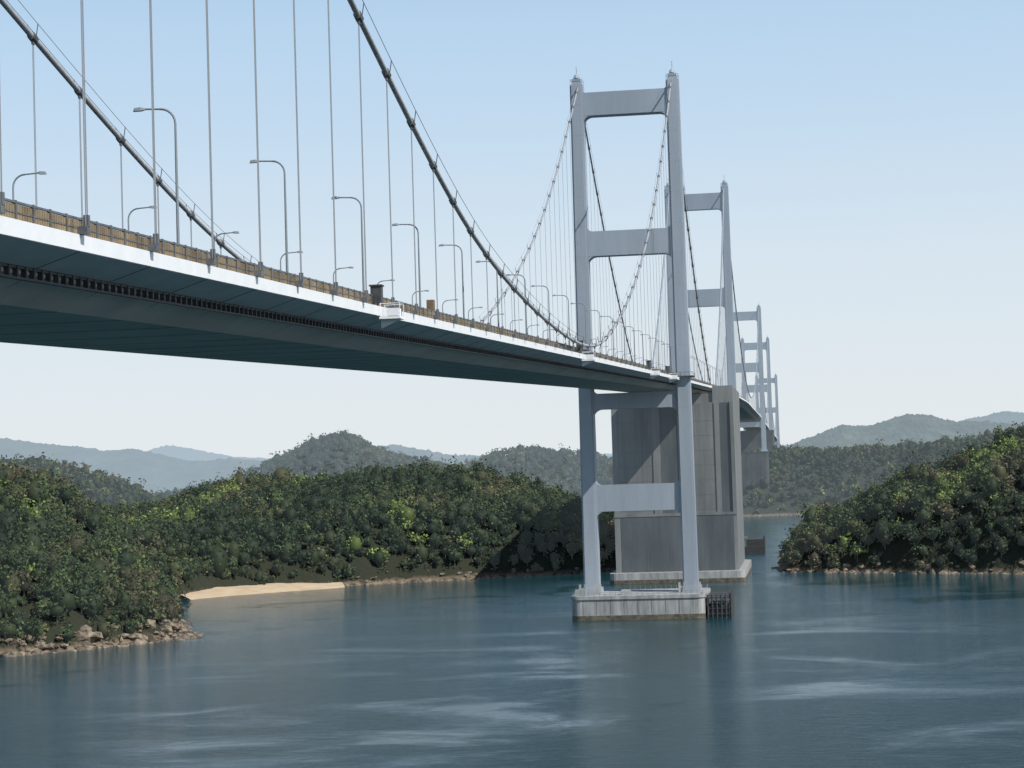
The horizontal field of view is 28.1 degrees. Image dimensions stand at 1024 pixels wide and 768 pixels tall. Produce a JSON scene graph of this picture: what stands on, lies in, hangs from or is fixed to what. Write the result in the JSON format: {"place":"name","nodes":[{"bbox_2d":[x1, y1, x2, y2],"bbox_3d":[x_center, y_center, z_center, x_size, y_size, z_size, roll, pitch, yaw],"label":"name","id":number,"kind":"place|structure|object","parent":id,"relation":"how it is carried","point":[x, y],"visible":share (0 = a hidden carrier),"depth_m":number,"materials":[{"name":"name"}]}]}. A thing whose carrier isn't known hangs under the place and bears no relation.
{"place":"outdoors","nodes":[
{"label":"outdoors","id":0,"kind":"place"},
{"bbox_2d":[61,473,123,503],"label":"wooded hill","id":1,"kind":"structure","parent":0,"point":[108,498],"depth_m":1577.66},
{"bbox_2d":[0,452,167,507],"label":"forest","id":2,"kind":"object","parent":1,"relation":"on","point":[127,491],"visible":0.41,"depth_m":1616.21,"materials":[{"name":"green plant"}]},
{"bbox_2d":[181,582,344,599],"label":"sandy beach","id":3,"kind":"structure","parent":0,"point":[245,590],"depth_m":925.41,"materials":[{"name":"beige sand"}]},
{"bbox_2d":[0,438,610,493],"bbox_3d":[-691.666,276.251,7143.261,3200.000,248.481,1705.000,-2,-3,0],"label":"distant hill","id":4,"kind":"structure","parent":0,"point":[159,470],"depth_m":6691.91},
{"bbox_2d":[0,482,615,653],"bbox_3d":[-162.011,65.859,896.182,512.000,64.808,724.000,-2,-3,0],"label":"wooded hill","id":5,"kind":"structure","parent":0,"point":[366,568],"depth_m":967.27,"materials":[{"name":"green plant"}]},
{"bbox_2d":[0,453,190,646],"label":"forest","id":6,"kind":"object","parent":5,"relation":"on","point":[134,585],"visible":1,"depth_m":673.21,"materials":[{"name":"green plant"}]},
{"bbox_2d":[0,614,202,656],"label":"shore rocks","id":7,"kind":"object","parent":5,"relation":"on","point":[182,629],"visible":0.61,"depth_m":633.32,"materials":[{"name":"grey stone"}]},
{"bbox_2d":[86,456,615,590],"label":"forest","id":8,"kind":"object","parent":5,"relation":"on","point":[216,511],"visible":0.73,"depth_m":999.57,"materials":[{"name":"green plant"}]},
{"bbox_2d":[343,560,612,585],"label":"shore rocks","id":9,"kind":"object","parent":5,"relation":"on","point":[467,574],"visible":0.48,"depth_m":980.63,"materials":[{"name":"grey stone"}]},
{"bbox_2d":[259,442,612,495],"bbox_3d":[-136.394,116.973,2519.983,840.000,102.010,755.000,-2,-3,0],"label":"wooded hill","id":10,"kind":"structure","parent":0,"point":[368,456],"depth_m":2323.15,"materials":[{"name":"green plant"}]},
{"bbox_2d":[152,429,612,498],"bbox_3d":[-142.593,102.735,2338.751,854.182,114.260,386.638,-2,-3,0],"label":"forest","id":11,"kind":"object","parent":10,"relation":"on","point":[519,452],"visible":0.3,"depth_m":2362.89,"materials":[{"name":"green plant"}]},
{"bbox_2d":[144,444,786,460],"bbox_3d":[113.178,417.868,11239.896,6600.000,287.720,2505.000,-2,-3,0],"label":"distant hill","id":12,"kind":"structure","parent":0,"point":[189,454],"depth_m":10714.89,"materials":[{"name":"grey"}]},
{"bbox_2d":[0,515,1023,767],"bbox_3d":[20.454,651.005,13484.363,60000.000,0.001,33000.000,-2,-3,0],"label":"sea","id":13,"kind":"structure","parent":0,"point":[848,671],"depth_m":487.14,"materials":[{"name":"liquid"}]},
{"bbox_2d":[0,0,780,593],"bbox_3d":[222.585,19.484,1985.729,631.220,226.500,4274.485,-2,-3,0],"label":"suspension bridge","id":14,"kind":"structure","parent":13,"relation":"in","point":[82,282],"depth_m":233.62,"materials":[{"name":"paint"}]},
{"bbox_2d":[12,171,46,199],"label":"street lamp","id":15,"kind":"object","parent":14,"relation":"on","point":[39,172],"visible":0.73,"depth_m":180.59,"materials":[{"name":"grey metal"}]},
{"bbox_2d":[128,206,156,233],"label":"street lamp","id":16,"kind":"object","parent":14,"relation":"on","point":[152,207],"visible":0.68,"depth_m":211.61,"materials":[{"name":"grey metal"}]},
{"bbox_2d":[133,107,179,246],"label":"street lamp","id":17,"kind":"object","parent":14,"relation":"on","point":[139,109],"visible":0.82,"depth_m":146.09,"materials":[{"name":"grey metal"}]},
{"bbox_2d":[214,231,238,248],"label":"street lamp","id":18,"kind":"object","parent":14,"relation":"on","point":[235,232],"visible":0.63,"depth_m":242.56,"materials":[{"name":"grey metal"}]},
{"bbox_2d":[250,160,288,271],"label":"street lamp","id":19,"kind":"object","parent":14,"relation":"on","point":[285,209],"visible":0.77,"depth_m":177.12,"materials":[{"name":"grey metal"}]},
{"bbox_2d":[280,251,302,272],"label":"street lamp","id":20,"kind":"object","parent":14,"relation":"on","point":[288,253],"visible":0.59,"depth_m":273.63,"materials":[{"name":"grey metal"}]},
{"bbox_2d":[333,267,352,283],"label":"street lamp","id":21,"kind":"object","parent":14,"relation":"on","point":[337,269],"visible":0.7,"depth_m":304.63,"materials":[{"name":"grey metal"}]},
{"bbox_2d":[331,196,364,291],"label":"street lamp","id":22,"kind":"object","parent":14,"relation":"on","point":[363,279],"visible":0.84,"depth_m":208.11,"materials":[{"name":"grey metal"}]},
{"bbox_2d":[369,284,403,328],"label":"navigation light bracket","id":23,"kind":"object","parent":14,"relation":"attached to","point":[393,314],"visible":1,"depth_m":198.95,"materials":[{"name":"white metal"}]},
{"bbox_2d":[392,223,420,308],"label":"street lamp","id":24,"kind":"object","parent":14,"relation":"on","point":[395,224],"visible":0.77,"depth_m":239.12,"materials":[{"name":"grey metal"}]},
{"bbox_2d":[426,300,434,309],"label":"signal cabinet","id":25,"kind":"object","parent":14,"relation":"on","point":[430,304],"visible":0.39,"depth_m":236.75,"materials":[{"name":"beige metal"}]},
{"bbox_2d":[439,244,464,317],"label":"street lamp","id":26,"kind":"object","parent":14,"relation":"on","point":[462,276],"visible":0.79,"depth_m":270.11,"materials":[{"name":"grey metal"}]},
{"bbox_2d":[476,261,498,326],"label":"street lamp","id":27,"kind":"object","parent":14,"relation":"on","point":[497,292],"visible":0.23,"depth_m":301.09,"materials":[{"name":"grey metal"}]},
{"bbox_2d":[506,274,526,332],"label":"street lamp","id":28,"kind":"object","parent":14,"relation":"on","point":[525,287],"visible":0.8,"depth_m":332.31,"materials":[{"name":"grey metal"}]},
{"bbox_2d":[531,285,550,339],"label":"street lamp","id":29,"kind":"object","parent":14,"relation":"on","point":[549,310],"visible":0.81,"depth_m":363.23,"materials":[{"name":"grey metal"}]},
{"bbox_2d":[552,295,569,344],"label":"street lamp","id":30,"kind":"object","parent":14,"relation":"on","point":[568,313],"visible":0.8,"depth_m":394.21,"materials":[{"name":"grey metal"}]},
{"bbox_2d":[570,303,586,349],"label":"street lamp","id":31,"kind":"object","parent":14,"relation":"on","point":[585,320],"visible":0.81,"depth_m":425.20,"materials":[{"name":"grey metal"}]},
{"bbox_2d":[576,340,595,365],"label":"navigation light bracket","id":32,"kind":"object","parent":14,"relation":"attached to","point":[589,359],"visible":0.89,"depth_m":382.63,"materials":[{"name":"white metal"}]},
{"bbox_2d":[586,310,601,351],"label":"street lamp","id":33,"kind":"object","parent":14,"relation":"on","point":[600,323],"visible":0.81,"depth_m":456.28,"materials":[{"name":"grey metal"}]},
{"bbox_2d":[600,316,613,356],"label":"street lamp","id":34,"kind":"object","parent":14,"relation":"on","point":[613,336],"visible":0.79,"depth_m":487.22,"materials":[{"name":"grey metal"}]},
{"bbox_2d":[613,321,624,359],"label":"street lamp","id":35,"kind":"object","parent":14,"relation":"on","point":[624,341],"visible":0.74,"depth_m":518.13,"materials":[{"name":"grey metal"}]},
{"bbox_2d":[622,326,634,361],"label":"street lamp","id":36,"kind":"object","parent":14,"relation":"on","point":[634,343],"visible":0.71,"depth_m":549.15,"materials":[{"name":"grey metal"}]},
{"bbox_2d":[645,360,659,378],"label":"navigation light bracket","id":37,"kind":"object","parent":14,"relation":"attached to","point":[655,372],"visible":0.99,"depth_m":557.95,"materials":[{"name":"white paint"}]},
{"bbox_2d":[665,366,677,382],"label":"navigation light bracket","id":38,"kind":"object","parent":14,"relation":"attached to","point":[674,377],"visible":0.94,"depth_m":638.00,"materials":[{"name":"white metal"}]},
{"bbox_2d":[571,582,734,620],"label":"tower pier","id":39,"kind":"structure","parent":13,"relation":"in","point":[645,604],"depth_m":679.66,"materials":[{"name":"concrete"}]},
{"bbox_2d":[610,385,751,583],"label":"cable anchorage","id":40,"kind":"object","parent":13,"relation":"in","point":[648,546],"visible":0.69,"depth_m":903.75,"materials":[{"name":"concrete"}]},
{"bbox_2d":[744,536,747,546],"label":"tower pier","id":41,"kind":"structure","parent":13,"relation":"in","point":[745,540],"depth_m":1180.02,"materials":[{"name":"concrete"}]},
{"bbox_2d":[0,0,1023,457],"label":"sky","id":42,"kind":"structure","parent":0,"point":[869,154],"materials":[{"name":"blue"}]},
{"bbox_2d":[742,448,949,516],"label":"wooded hill","id":43,"kind":"structure","parent":0,"point":[749,509],"depth_m":2124.39,"materials":[{"name":"green plant"}]},
{"bbox_2d":[741,451,768,488],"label":"tower pier","id":44,"kind":"structure","parent":43,"relation":"on","point":[755,467],"depth_m":2131.98,"materials":[{"name":"concrete"}]},
{"bbox_2d":[740,430,774,451],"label":"cable anchorage","id":45,"kind":"object","parent":43,"relation":"on","point":[750,439],"visible":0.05,"depth_m":2394.92,"materials":[{"name":"concrete"}]},
{"bbox_2d":[742,425,1016,513],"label":"forest","id":46,"kind":"object","parent":43,"relation":"on","point":[877,451],"visible":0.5,"depth_m":2186.50,"materials":[{"name":"green plant"}]},
{"bbox_2d":[777,466,1023,573],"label":"wooded hill","id":47,"kind":"structure","parent":0,"point":[898,552],"depth_m":912.82,"materials":[{"name":"green plant"}]},
{"bbox_2d":[771,564,791,571],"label":"shore rocks","id":48,"kind":"object","parent":47,"relation":"on","point":[782,569],"visible":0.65,"depth_m":973.14,"materials":[{"name":"grey stone"}]},
{"bbox_2d":[777,421,1023,570],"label":"forest","id":49,"kind":"object","parent":47,"relation":"on","point":[923,489],"visible":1,"depth_m":940.72,"materials":[{"name":"green plant"}]},
{"bbox_2d":[786,559,1023,573],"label":"shore rocks","id":50,"kind":"object","parent":47,"relation":"on","point":[927,568],"visible":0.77,"depth_m":913.95,"materials":[{"name":"grey stone"}]},
{"bbox_2d":[784,413,1022,449],"bbox_3d":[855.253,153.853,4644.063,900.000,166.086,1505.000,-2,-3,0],"label":"distant hill","id":51,"kind":"structure","parent":0,"point":[917,428],"depth_m":4254.82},
{"bbox_2d":[958,411,1023,424],"bbox_3d":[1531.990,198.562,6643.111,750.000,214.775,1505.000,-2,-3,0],"label":"distant hill","id":52,"kind":"structure","parent":0,"point":[1009,417],"depth_m":6315.25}
]}

